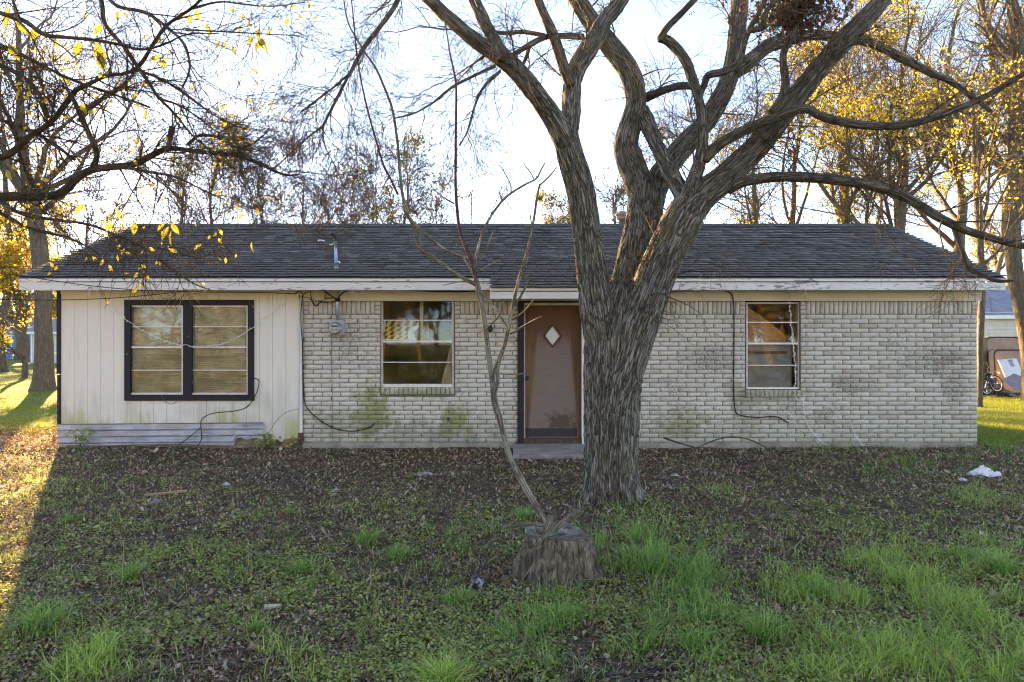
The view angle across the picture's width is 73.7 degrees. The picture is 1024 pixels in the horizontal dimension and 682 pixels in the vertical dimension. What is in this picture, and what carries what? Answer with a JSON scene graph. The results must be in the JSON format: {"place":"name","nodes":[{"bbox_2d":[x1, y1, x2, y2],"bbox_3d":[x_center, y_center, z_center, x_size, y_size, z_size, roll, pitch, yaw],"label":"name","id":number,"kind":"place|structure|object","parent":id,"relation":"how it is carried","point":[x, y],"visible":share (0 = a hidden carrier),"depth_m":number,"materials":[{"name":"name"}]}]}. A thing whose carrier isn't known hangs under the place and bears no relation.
{"place":"outdoors","nodes":[
{"label":"outdoors","id":0,"kind":"place"},
{"bbox_2d":[0,359,1023,681],"bbox_3d":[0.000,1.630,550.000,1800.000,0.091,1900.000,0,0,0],"label":"ground","id":1,"kind":"structure","parent":0,"point":[238,463],"depth_m":6.22,"materials":[{"name":"soil"}]},
{"bbox_2d":[0,187,24,259],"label":"bare tree","id":2,"kind":"object","parent":1,"relation":"on","point":[10,215],"visible":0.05,"depth_m":78.44,"materials":[{"name":"plant"}]},
{"bbox_2d":[0,206,56,377],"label":"bare tree","id":3,"kind":"object","parent":1,"relation":"on","point":[17,250],"visible":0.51,"depth_m":29.59,"materials":[{"name":"plant"}]},
{"bbox_2d":[4,311,55,358],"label":"blue house","id":4,"kind":"structure","parent":1,"relation":"on","point":[13,343],"depth_m":61.98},
{"bbox_2d":[0,207,63,359],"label":"bare tree","id":5,"kind":"object","parent":1,"relation":"on","point":[10,318],"visible":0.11,"depth_m":57.56,"materials":[{"name":"plant"}]},
{"bbox_2d":[26,319,55,362],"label":"shed","id":6,"kind":"structure","parent":1,"relation":"on","point":[30,331],"depth_m":49.98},
{"bbox_2d":[14,217,77,292],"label":"bare tree","id":7,"kind":"object","parent":1,"relation":"on","point":[58,244],"visible":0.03,"depth_m":72.48,"materials":[{"name":"plant"}]},
{"bbox_2d":[0,0,95,371],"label":"bare tree","id":8,"kind":"object","parent":1,"relation":"on","point":[3,364],"visible":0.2,"depth_m":36.05,"materials":[{"name":"gold plant"}]},
{"bbox_2d":[0,584,132,640],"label":"grass tuft","id":9,"kind":"object","parent":1,"relation":"on","point":[52,617],"visible":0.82,"depth_m":3.81,"materials":[{"name":"plant"}]},
{"bbox_2d":[56,509,93,524],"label":"grass tuft","id":10,"kind":"object","parent":1,"relation":"on","point":[67,517],"visible":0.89,"depth_m":6.18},
{"bbox_2d":[10,172,146,326],"bbox_3d":[-15.789,-2.276,24.845,3.748,8.051,4.812,0,0,-41],"label":"bare tree","id":11,"kind":"object","parent":1,"relation":"on","point":[99,199],"visible":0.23,"depth_m":24.52,"materials":[{"name":"plant"}]},
{"bbox_2d":[64,427,95,449],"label":"weed","id":12,"kind":"object","parent":1,"relation":"on","point":[81,439],"visible":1,"depth_m":10.27,"materials":[{"name":"green plant"}]},
{"bbox_2d":[0,0,188,390],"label":"bare tree","id":13,"kind":"object","parent":1,"relation":"on","point":[43,376],"visible":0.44,"depth_m":22.66,"materials":[{"name":"brown plant"}]},
{"bbox_2d":[78,551,154,586],"bbox_3d":[-2.633,1.534,4.596,0.512,0.173,0.601,0,0,-41],"label":"grass tuft","id":14,"kind":"object","parent":1,"relation":"on","point":[133,572],"visible":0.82,"depth_m":4.58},
{"bbox_2d":[78,125,243,244],"bbox_3d":[-15.361,-3.709,30.264,6.534,10.877,5.890,0,0,-21],"label":"bare tree","id":15,"kind":"object","parent":1,"relation":"on","point":[178,204],"visible":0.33,"depth_m":29.52,"materials":[{"name":"brown plant"}]},
{"bbox_2d":[144,489,187,496],"bbox_3d":[-3.646,1.602,7.193,0.413,0.044,0.046,0,0,-14],"label":"wooden stake","id":16,"kind":"object","parent":1,"relation":"on","point":[168,492],"visible":0.79,"depth_m":7.18,"materials":[{"name":"yellow wood"}]},
{"bbox_2d":[0,0,430,315],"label":"overhanging tree","id":17,"kind":"object","parent":1,"relation":"on","point":[84,110],"visible":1,"depth_m":5.15,"materials":[{"name":"brown plant"}]},
{"bbox_2d":[154,93,276,223],"bbox_3d":[-14.412,-4.824,33.194,6.454,13.110,7.180,0,0,0],"label":"bare tree","id":18,"kind":"object","parent":1,"relation":"on","point":[228,147],"visible":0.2,"depth_m":32.22,"materials":[{"name":"brown plant"}]},
{"bbox_2d":[220,602,288,637],"bbox_3d":[-1.421,1.554,3.820,0.388,0.162,0.457,0,0,42],"label":"grass tuft","id":19,"kind":"object","parent":1,"relation":"on","point":[256,624],"visible":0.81,"depth_m":3.79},
{"bbox_2d":[208,126,301,223],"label":"bare tree","id":20,"kind":"object","parent":1,"relation":"on","point":[274,217],"visible":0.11,"depth_m":35.12,"materials":[{"name":"brown plant"}]},
{"bbox_2d":[252,432,280,449],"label":"weed","id":21,"kind":"object","parent":1,"relation":"on","point":[267,438],"visible":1,"depth_m":10.27,"materials":[{"name":"green plant"}]},
{"bbox_2d":[264,604,279,608],"bbox_3d":[-1.438,1.593,4.100,0.093,0.012,0.041,0,0,-8],"label":"wood chip","id":22,"kind":"object","parent":1,"relation":"on","point":[271,606],"visible":0.86,"depth_m":4.08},
{"bbox_2d":[273,435,299,448],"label":"weed","id":23,"kind":"object","parent":1,"relation":"on","point":[290,444],"visible":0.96,"depth_m":10.27,"materials":[{"name":"green plant"}]},
{"bbox_2d":[235,104,368,223],"bbox_3d":[-11.088,-5.295,36.350,6.811,14.096,6.876,0,0,-30],"label":"bare tree","id":24,"kind":"object","parent":1,"relation":"on","point":[289,138],"visible":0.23,"depth_m":35.39,"materials":[{"name":"brown plant"}]},
{"bbox_2d":[279,556,327,576],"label":"grass tuft","id":25,"kind":"object","parent":1,"relation":"on","point":[297,567],"visible":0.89,"depth_m":4.76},
{"bbox_2d":[274,157,375,223],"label":"bare tree","id":26,"kind":"object","parent":1,"relation":"on","point":[348,200],"visible":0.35,"depth_m":33.41,"materials":[{"name":"brown plant"}]},
{"bbox_2d":[319,141,409,223],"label":"bare tree","id":27,"kind":"object","parent":1,"relation":"on","point":[362,185],"visible":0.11,"depth_m":38.96,"materials":[{"name":"brown plant"}]},
{"bbox_2d":[340,519,391,548],"bbox_3d":[-1.131,1.560,5.554,0.544,0.187,0.606,0,0,9],"label":"grass tuft","id":28,"kind":"object","parent":1,"relation":"on","point":[363,539],"visible":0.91,"depth_m":5.51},
{"bbox_2d":[331,120,427,223],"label":"bare tree","id":29,"kind":"object","parent":1,"relation":"on","point":[377,166],"visible":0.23,"depth_m":36.93,"materials":[{"name":"brown plant"}]},
{"bbox_2d":[325,118,450,223],"bbox_3d":[-5.958,-4.348,33.137,6.424,12.246,6.423,0,0,0],"label":"bare tree","id":30,"kind":"object","parent":1,"relation":"on","point":[405,154],"visible":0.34,"depth_m":31.93,"materials":[{"name":"brown plant"}]},
{"bbox_2d":[372,539,417,563],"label":"grass tuft","id":31,"kind":"object","parent":1,"relation":"on","point":[400,551],"visible":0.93,"depth_m":5.14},
{"bbox_2d":[386,146,478,223],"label":"bare tree","id":32,"kind":"object","parent":1,"relation":"on","point":[440,202],"visible":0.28,"depth_m":35.87,"materials":[{"name":"brown plant"}]},
{"bbox_2d":[377,594,501,617],"bbox_3d":[-0.430,1.630,4.202,0.847,0.028,0.025,0,0,-28],"label":"stick","id":33,"kind":"object","parent":1,"relation":"on","point":[427,606],"visible":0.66,"depth_m":4.17,"materials":[{"name":"wood"}]},
{"bbox_2d":[375,640,514,681],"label":"grass tuft","id":34,"kind":"object","parent":1,"relation":"on","point":[440,673],"visible":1,"depth_m":3.21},
{"bbox_2d":[407,120,505,223],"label":"bare tree","id":35,"kind":"object","parent":1,"relation":"on","point":[470,220],"visible":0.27,"depth_m":30.19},
{"bbox_2d":[431,578,492,608],"bbox_3d":[-0.283,1.587,4.255,0.492,0.155,0.455,0,0,32],"label":"grass tuft","id":36,"kind":"object","parent":1,"relation":"on","point":[455,598],"visible":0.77,"depth_m":4.28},
{"bbox_2d":[470,575,483,589],"bbox_3d":[-0.234,1.619,4.575,0.095,0.096,0.095,0,0,0],"label":"ball","id":37,"kind":"object","parent":1,"relation":"on","point":[477,580],"visible":0.91,"depth_m":4.54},
{"bbox_2d":[482,162,525,222],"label":"bare tree","id":38,"kind":"object","parent":1,"relation":"on","point":[506,201],"visible":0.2,"depth_m":36.11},
{"bbox_2d":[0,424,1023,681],"bbox_3d":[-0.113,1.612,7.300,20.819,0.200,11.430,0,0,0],"label":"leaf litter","id":39,"kind":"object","parent":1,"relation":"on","point":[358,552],"visible":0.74,"depth_m":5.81,"materials":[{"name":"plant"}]},
{"bbox_2d":[0,444,1023,681],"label":"ground cover","id":40,"kind":"object","parent":1,"relation":"on","point":[453,643],"visible":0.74,"depth_m":4.17,"materials":[{"name":"green plant"}]},
{"bbox_2d":[0,437,1023,681],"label":"fallen leaves","id":41,"kind":"object","parent":1,"relation":"on","point":[505,651],"depth_m":4.38,"materials":[{"name":"plant"}]},
{"bbox_2d":[18,211,1007,458],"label":"brick house","id":42,"kind":"structure","parent":1,"relation":"on","point":[878,362],"depth_m":10.50,"materials":[{"name":"brick"}]},
{"bbox_2d":[0,291,184,299],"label":"overhead wire","id":43,"kind":"object","parent":42,"relation":"attached to","point":[97,298],"visible":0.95,"depth_m":9.49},
{"bbox_2d":[0,273,294,293],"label":"overhead wire","id":44,"kind":"object","parent":42,"relation":"attached to","point":[149,290],"visible":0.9,"depth_m":9.87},
{"bbox_2d":[132,354,181,392],"bbox_3d":[-5.468,0.517,10.534,0.774,0.631,0.010,0,0,0],"label":"window blind","id":45,"kind":"object","parent":42,"relation":"attached to","point":[149,377],"depth_m":10.53,"materials":[{"name":"beige plastic"}]},
{"bbox_2d":[131,305,182,394],"bbox_3d":[-5.472,0.138,10.521,0.838,1.377,0.059,0,0,0],"label":"window","id":46,"kind":"structure","parent":42,"relation":"in","point":[132,306],"depth_m":10.50,"materials":[{"name":"metal"}]},
{"bbox_2d":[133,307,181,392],"bbox_3d":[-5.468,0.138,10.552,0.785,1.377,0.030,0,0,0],"label":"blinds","id":47,"kind":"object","parent":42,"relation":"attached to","point":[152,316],"visible":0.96,"depth_m":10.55,"materials":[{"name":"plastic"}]},
{"bbox_2d":[108,303,283,347],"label":"string lights","id":48,"kind":"object","parent":42,"relation":"hanging from","point":[185,344],"visible":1,"depth_m":10.44},
{"bbox_2d":[192,305,247,394],"bbox_3d":[-4.499,0.138,10.521,0.892,1.377,0.059,0,0,0],"label":"window","id":49,"kind":"structure","parent":42,"relation":"in","point":[193,393],"depth_m":10.50,"materials":[{"name":"metal"}]},
{"bbox_2d":[194,307,246,392],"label":"blinds","id":50,"kind":"object","parent":42,"relation":"attached to","point":[220,316],"visible":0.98,"depth_m":10.55,"materials":[{"name":"plastic"}]},
{"bbox_2d":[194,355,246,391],"bbox_3d":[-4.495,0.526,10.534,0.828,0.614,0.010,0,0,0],"label":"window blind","id":51,"kind":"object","parent":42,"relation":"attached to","point":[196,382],"depth_m":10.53,"materials":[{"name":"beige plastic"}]},
{"bbox_2d":[198,377,258,445],"bbox_3d":[-4.323,1.076,10.434,0.915,1.041,0.120,0,0,0],"label":"cable","id":52,"kind":"object","parent":42,"relation":"hanging from","point":[229,411],"visible":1,"depth_m":10.45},
{"bbox_2d":[224,328,245,354],"bbox_3d":[-4.276,0.012,10.536,0.339,0.431,0.011,0,0,0],"label":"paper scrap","id":53,"kind":"object","parent":42,"relation":"attached to","point":[232,336],"visible":1,"depth_m":10.53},
{"bbox_2d":[315,290,324,299],"bbox_3d":[-2.923,-0.696,10.406,0.145,0.149,0.096,0,0,0],"label":"junction box","id":54,"kind":"object","parent":42,"relation":"attached to","point":[319,294],"visible":1,"depth_m":10.36,"materials":[{"name":"beige metal"}]},
{"bbox_2d":[315,229,339,269],"bbox_3d":[-2.812,-1.365,10.356,0.414,0.683,0.101,0,0,-11],"label":"service mast","id":55,"kind":"object","parent":42,"relation":"on","point":[334,235],"visible":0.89,"depth_m":10.38,"materials":[{"name":"metal"}]},
{"bbox_2d":[329,320,344,334],"bbox_3d":[-2.675,-0.207,10.386,0.223,0.238,0.228,0,0,0],"label":"electric meter","id":56,"kind":"object","parent":42,"relation":"attached to","point":[336,327],"visible":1,"depth_m":10.39,"materials":[{"name":"grey metal"}]},
{"bbox_2d":[331,340,332,432],"bbox_3d":[-2.756,0.726,10.444,0.028,1.767,0.097,0,0,-5],"label":"cable","id":57,"kind":"object","parent":56,"relation":"hanging from","point":[332,399],"visible":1,"depth_m":10.48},
{"bbox_2d":[300,295,374,431],"bbox_3d":[-2.669,0.342,10.466,1.140,2.102,0.057,0,0,0],"label":"cable","id":58,"kind":"object","parent":42,"relation":"attached to","point":[303,382],"visible":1,"depth_m":10.48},
{"bbox_2d":[335,291,339,319],"bbox_3d":[-2.670,-0.574,10.445,0.080,0.513,0.080,0,0,0],"label":"conduit pipe","id":59,"kind":"object","parent":42,"relation":"attached to","point":[337,300],"visible":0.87,"depth_m":10.42,"materials":[{"name":"metal"}]},
{"bbox_2d":[383,321,418,339],"bbox_3d":[-1.730,-0.167,10.593,0.578,0.311,0.024,0,0,0],"label":"striped board","id":60,"kind":"object","parent":42,"relation":"attached to","point":[398,330],"visible":1,"depth_m":10.58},
{"bbox_2d":[338,291,474,298],"bbox_3d":[-1.613,-0.722,10.432,2.095,0.163,0.032,0,0,-1],"label":"cable","id":61,"kind":"object","parent":42,"relation":"attached to","point":[427,291],"visible":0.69,"depth_m":10.43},
{"bbox_2d":[381,301,453,386],"bbox_3d":[-1.460,0.038,10.566,1.128,1.353,0.059,0,0,0],"label":"window","id":62,"kind":"structure","parent":42,"relation":"in","point":[382,302],"depth_m":10.55,"materials":[{"name":"metal"}]},
{"bbox_2d":[420,301,423,344],"bbox_3d":[-1.407,-0.311,10.648,0.046,0.738,0.065,0,0,0],"label":"wall stud","id":63,"kind":"object","parent":42,"relation":"attached to","point":[421,322],"depth_m":10.62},
{"bbox_2d":[441,345,451,383],"bbox_3d":[-1.007,0.369,10.634,0.201,0.623,0.052,0,0,0],"label":"curtain","id":64,"kind":"object","parent":42,"relation":"hanging from","point":[447,377],"visible":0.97,"depth_m":10.62,"materials":[{"name":"beige fabric"}]},
{"bbox_2d":[525,305,580,437],"bbox_3d":[0.636,0.473,10.541,0.873,2.046,0.117,0,0,0],"label":"front door","id":65,"kind":"structure","parent":42,"relation":"in","point":[553,340],"depth_m":10.56,"materials":[{"name":"brown wood"}]},
{"bbox_2d":[673,291,788,422],"bbox_3d":[3.357,0.237,10.466,1.803,2.052,0.061,0,0,0],"label":"cable","id":66,"kind":"object","parent":42,"relation":"attached to","point":[733,365],"visible":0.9,"depth_m":10.48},
{"bbox_2d":[748,307,785,341],"bbox_3d":[3.945,-0.088,10.663,0.662,0.970,0.030,0,0,0],"label":"curtain","id":67,"kind":"object","parent":42,"relation":"hanging from","point":[763,332],"visible":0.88,"depth_m":10.66,"materials":[{"name":"orange fabric"}]},
{"bbox_2d":[748,351,786,353],"bbox_3d":[3.961,0.177,10.601,0.631,0.039,0.007,0,0,0],"label":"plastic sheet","id":68,"kind":"object","parent":42,"relation":"attached to","point":[767,352],"visible":1,"depth_m":10.60,"materials":[{"name":"grey plastic"}]},
{"bbox_2d":[748,342,791,386],"bbox_3d":[3.980,0.377,10.631,0.746,0.731,0.021,0,0,0],"label":"plastic sheet","id":69,"kind":"object","parent":42,"relation":"attached to","point":[769,376],"visible":0.92,"depth_m":10.63,"materials":[{"name":"plastic"}]},
{"bbox_2d":[745,302,798,388],"bbox_3d":[4.032,0.073,10.566,0.834,1.344,0.059,0,0,0],"label":"window","id":70,"kind":"structure","parent":42,"relation":"in","point":[746,303],"depth_m":10.55,"materials":[{"name":"metal"}]},
{"bbox_2d":[788,291,797,387],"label":"string lights","id":71,"kind":"object","parent":42,"relation":"hanging from","point":[792,342],"visible":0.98,"depth_m":10.44},
{"bbox_2d":[501,503,547,522],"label":"grass tuft","id":72,"kind":"object","parent":1,"relation":"on","point":[519,514],"visible":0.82,"depth_m":6.14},
{"bbox_2d":[525,185,570,223],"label":"bare tree","id":73,"kind":"object","parent":1,"relation":"on","point":[551,219],"visible":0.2,"depth_m":45.70,"materials":[{"name":"yellow plant"}]},
{"bbox_2d":[505,587,590,634],"bbox_3d":[0.247,1.575,4.038,0.547,0.172,0.604,0,0,34],"label":"grass tuft","id":74,"kind":"object","parent":1,"relation":"on","point":[561,614],"visible":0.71,"depth_m":3.99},
{"bbox_2d":[502,495,606,591],"bbox_3d":[0.266,1.364,4.774,0.724,0.631,0.637,0,0,-31],"label":"tree stump","id":75,"kind":"object","parent":1,"relation":"on","point":[561,552],"visible":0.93,"depth_m":4.61,"materials":[{"name":"wood"}]},
{"bbox_2d":[342,0,556,523],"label":"sapling","id":76,"kind":"object","parent":75,"relation":"on","point":[494,385],"visible":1,"depth_m":4.79,"materials":[{"name":"brown plant"}]},
{"bbox_2d":[559,671,621,681],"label":"stick","id":77,"kind":"object","parent":1,"relation":"on","point":[579,678],"visible":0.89,"depth_m":3.32,"materials":[{"name":"wood"}]},
{"bbox_2d":[540,120,651,223],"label":"bare tree","id":78,"kind":"object","parent":1,"relation":"on","point":[613,201],"visible":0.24,"depth_m":32.13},
{"bbox_2d":[189,0,1023,505],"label":"elm tree","id":79,"kind":"object","parent":1,"relation":"on","point":[623,312],"visible":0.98,"depth_m":6.57,"materials":[{"name":"brown plant"}]},
{"bbox_2d":[689,0,858,52],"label":"leaf nest","id":80,"kind":"object","parent":79,"relation":"in","point":[810,5],"visible":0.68,"depth_m":6.73,"materials":[{"name":"brown plant"}]},
{"bbox_2d":[609,648,685,681],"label":"stick","id":81,"kind":"object","parent":1,"relation":"on","point":[640,676],"visible":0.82,"depth_m":3.34,"materials":[{"name":"wood"}]},
{"bbox_2d":[609,33,794,223],"bbox_3d":[8.319,-5.481,29.647,8.175,14.468,5.996,0,0,0],"label":"bare tree","id":82,"kind":"object","parent":1,"relation":"on","point":[661,123],"visible":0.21,"depth_m":29.45,"materials":[{"name":"brown plant"}]},
{"bbox_2d":[694,436,777,454],"bbox_3d":[3.210,1.487,9.837,1.120,0.161,0.607,0,0,16],"label":"fallen branch","id":83,"kind":"object","parent":1,"relation":"on","point":[733,437],"visible":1,"depth_m":9.94,"materials":[{"name":"wood"}]},
{"bbox_2d":[708,89,802,223],"bbox_3d":[9.602,-3.891,27.470,4.508,11.252,5.996,0,0,29],"label":"bare tree","id":84,"kind":"object","parent":1,"relation":"on","point":[756,206],"visible":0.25,"depth_m":27.20,"materials":[{"name":"brown plant"}]},
{"bbox_2d":[721,593,819,652],"bbox_3d":[1.395,1.529,3.673,0.623,0.230,0.747,0,0,-11],"label":"grass tuft","id":85,"kind":"object","parent":1,"relation":"on","point":[766,627],"visible":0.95,"depth_m":3.73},
{"bbox_2d":[760,452,829,454],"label":"fallen branch","id":86,"kind":"object","parent":1,"relation":"on","point":[789,453],"visible":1,"depth_m":9.44,"materials":[{"name":"wood"}]},
{"bbox_2d":[722,0,889,223],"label":"bare tree","id":87,"kind":"object","parent":1,"relation":"on","point":[792,217],"visible":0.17,"depth_m":28.78,"materials":[{"name":"yellow plant"}]},
{"bbox_2d":[766,569,867,602],"bbox_3d":[1.952,1.551,4.393,0.608,0.173,0.492,0,0,0],"label":"grass tuft","id":88,"kind":"object","parent":1,"relation":"on","point":[810,590],"visible":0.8,"depth_m":4.35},
{"bbox_2d":[776,535,869,556],"bbox_3d":[2.298,1.557,5.216,0.830,0.080,0.238,0,0,-13],"label":"stick","id":89,"kind":"object","parent":1,"relation":"on","point":[815,535],"visible":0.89,"depth_m":5.27,"materials":[{"name":"wood"}]},
{"bbox_2d":[715,0,1006,229],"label":"bare tree","id":90,"kind":"object","parent":1,"relation":"on","point":[900,209],"visible":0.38,"depth_m":22.81,"materials":[{"name":"yellow plant"}]},
{"bbox_2d":[778,55,967,234],"bbox_3d":[19.645,-6.426,38.311,9.774,16.397,8.680,0,0,0],"label":"bare tree","id":91,"kind":"object","parent":1,"relation":"on","point":[879,204],"visible":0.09,"depth_m":37.75,"materials":[{"name":"yellow plant"}]},
{"bbox_2d":[767,0,996,223],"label":"bare tree","id":92,"kind":"object","parent":1,"relation":"on","point":[856,50],"visible":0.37,"depth_m":23.73,"materials":[{"name":"yellow plant"}]},
{"bbox_2d":[797,0,1023,256],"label":"bare tree","id":93,"kind":"object","parent":1,"relation":"on","point":[934,228],"visible":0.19,"depth_m":26.18,"materials":[{"name":"yellow plant"}]},
{"bbox_2d":[844,0,1023,400],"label":"bare tree","id":94,"kind":"object","parent":1,"relation":"on","point":[1015,268],"visible":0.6,"depth_m":18.86,"materials":[{"name":"plant"}]},
{"bbox_2d":[891,29,1023,406],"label":"bare tree","id":95,"kind":"object","parent":1,"relation":"on","point":[977,168],"visible":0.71,"depth_m":16.93,"materials":[{"name":"yellow plant"}]},
{"bbox_2d":[921,130,1023,285],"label":"bare tree","id":96,"kind":"object","parent":1,"relation":"on","point":[996,264],"visible":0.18,"depth_m":48.56,"materials":[{"name":"plant"}]},
{"bbox_2d":[967,465,1000,476],"bbox_3d":[5.696,1.564,8.257,0.435,0.158,0.220,0,0,0],"label":"plastic bag","id":97,"kind":"object","parent":1,"relation":"on","point":[987,472],"visible":0.94,"depth_m":8.21,"materials":[{"name":"white plastic"}]},
{"bbox_2d":[946,545,1023,578],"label":"grass tuft","id":98,"kind":"object","parent":1,"relation":"on","point":[1000,565],"visible":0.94,"depth_m":4.71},
{"bbox_2d":[983,337,986,382],"bbox_3d":[14.596,0.852,21.190,0.154,1.935,0.180,0,0,0],"label":"fence post","id":99,"kind":"object","parent":1,"relation":"on","point":[985,358],"visible":0.29,"depth_m":21.10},
{"bbox_2d":[983,383,993,394],"bbox_3d":[14.293,1.460,20.699,0.572,0.380,0.458,0,0,0],"label":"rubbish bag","id":100,"kind":"object","parent":1,"relation":"on","point":[988,388],"visible":0.28,"depth_m":20.52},
{"bbox_2d":[983,361,1003,394],"bbox_3d":[14.178,1.099,20.152,0.799,0.998,0.328,0,0,0],"label":"bicycle","id":101,"kind":"object","parent":1,"relation":"on","point":[989,380],"visible":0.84,"depth_m":20.15,"materials":[{"name":"metal"}]},
{"bbox_2d":[985,383,1005,394],"bbox_3d":[14.698,1.375,20.801,0.724,0.550,0.544,0,0,0],"label":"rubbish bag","id":102,"kind":"object","parent":1,"relation":"on","point":[998,387],"visible":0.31,"depth_m":20.57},
{"bbox_2d":[977,286,1017,338],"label":"neighbouring house","id":103,"kind":"structure","parent":1,"relation":"on","point":[1000,319],"depth_m":30.99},
{"bbox_2d":[987,337,1018,377],"bbox_3d":[15.250,0.754,21.218,1.143,1.783,0.471,0,0,0],"label":"mattress","id":104,"kind":"object","parent":1,"relation":"on","point":[1002,342],"visible":0.3,"depth_m":21.16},
{"bbox_2d":[988,349,1020,393],"bbox_3d":[15.126,0.927,20.766,1.060,1.341,0.407,0,0,0],"label":"mattress","id":105,"kind":"object","parent":1,"relation":"on","point":[995,356],"visible":0.48,"depth_m":20.70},
{"bbox_2d":[995,389,1015,396],"bbox_3d":[14.505,1.540,20.108,0.538,0.220,0.442,0,0,0],"label":"rubbish bag","id":106,"kind":"object","parent":1,"relation":"on","point":[1004,392],"visible":0.9,"depth_m":19.98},
{"bbox_2d":[998,358,1020,377],"bbox_3d":[14.821,0.980,20.150,0.613,0.926,0.700,0,0,0],"label":"white panel","id":107,"kind":"object","parent":1,"relation":"on","point":[1007,368],"visible":0.67,"depth_m":20.28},
{"bbox_2d":[1003,374,1020,390],"bbox_3d":[14.480,1.183,19.589,0.696,0.490,0.343,0,0,-17],"label":"grey board","id":108,"kind":"object","parent":1,"relation":"on","point":[1013,381],"visible":0.92,"depth_m":19.60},
{"bbox_2d":[0,438,1023,681],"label":"grass","id":109,"kind":"structure","parent":0,"point":[906,647],"depth_m":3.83,"materials":[{"name":"plant"}]},
{"bbox_2d":[0,440,1023,681],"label":"dry stalks","id":110,"kind":"object","parent":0,"point":[373,629],"visible":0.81,"depth_m":4.17,"materials":[{"name":"plant"}]},
{"bbox_2d":[0,365,1023,447],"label":"lawn grass","id":111,"kind":"structure","parent":0,"point":[982,427],"depth_m":14.39,"materials":[{"name":"plant"}]},
{"bbox_2d":[0,0,1023,310],"label":"sky","id":112,"kind":"structure","parent":0,"point":[639,21],"materials":[{"name":"white"}]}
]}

